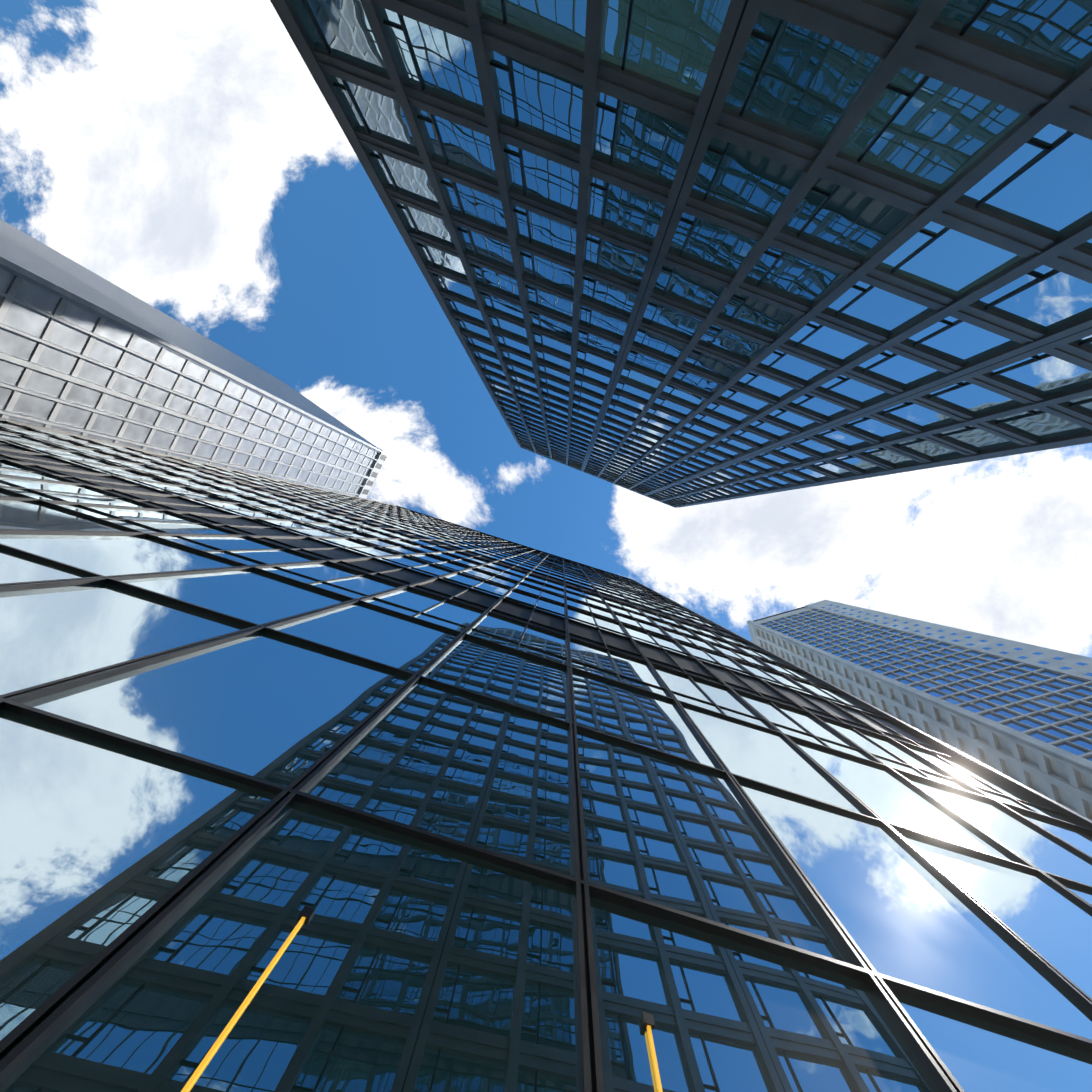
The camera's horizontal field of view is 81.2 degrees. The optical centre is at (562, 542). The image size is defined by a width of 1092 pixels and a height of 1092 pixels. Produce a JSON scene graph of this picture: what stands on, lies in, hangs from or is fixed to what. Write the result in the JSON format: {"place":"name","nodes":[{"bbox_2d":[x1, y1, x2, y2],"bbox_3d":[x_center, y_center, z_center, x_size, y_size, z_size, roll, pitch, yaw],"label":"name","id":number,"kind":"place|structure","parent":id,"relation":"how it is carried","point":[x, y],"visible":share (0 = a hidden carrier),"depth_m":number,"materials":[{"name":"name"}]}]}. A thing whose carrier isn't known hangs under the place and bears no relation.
{"place":"outdoors","nodes":[
{"label":"outdoors","id":0,"kind":"place"},
{"bbox_2d":[0,219,388,497],"bbox_3d":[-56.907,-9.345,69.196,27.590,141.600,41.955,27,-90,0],"label":"tower","id":1,"kind":"structure","parent":0,"point":[84,351],"depth_m":62.24,"materials":[{"name":"grey glass"}]},
{"bbox_2d":[0,417,1091,1091],"bbox_3d":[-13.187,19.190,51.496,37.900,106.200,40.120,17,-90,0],"label":"tower","id":2,"kind":"structure","parent":0,"point":[306,789],"depth_m":5.25,"materials":[{"name":"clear glass"}]},
{"bbox_2d":[0,0,1091,657],"label":"sky","id":3,"kind":"structure","parent":0,"point":[187,155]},
{"bbox_2d":[747,600,1091,819],"bbox_3d":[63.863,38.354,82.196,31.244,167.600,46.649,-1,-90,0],"label":"tower","id":4,"kind":"structure","parent":0,"point":[1020,712],"depth_m":87.08,"materials":[{"name":"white glass"}]},
{"label":"ground","id":5,"kind":"structure","parent":0,"visible":0},
{"bbox_2d":[270,0,1091,507],"bbox_3d":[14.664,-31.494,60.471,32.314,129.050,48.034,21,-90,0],"label":"tower","id":6,"kind":"structure","parent":5,"relation":"on","point":[682,252],"depth_m":19.85,"materials":[{"name":"blue glass"}]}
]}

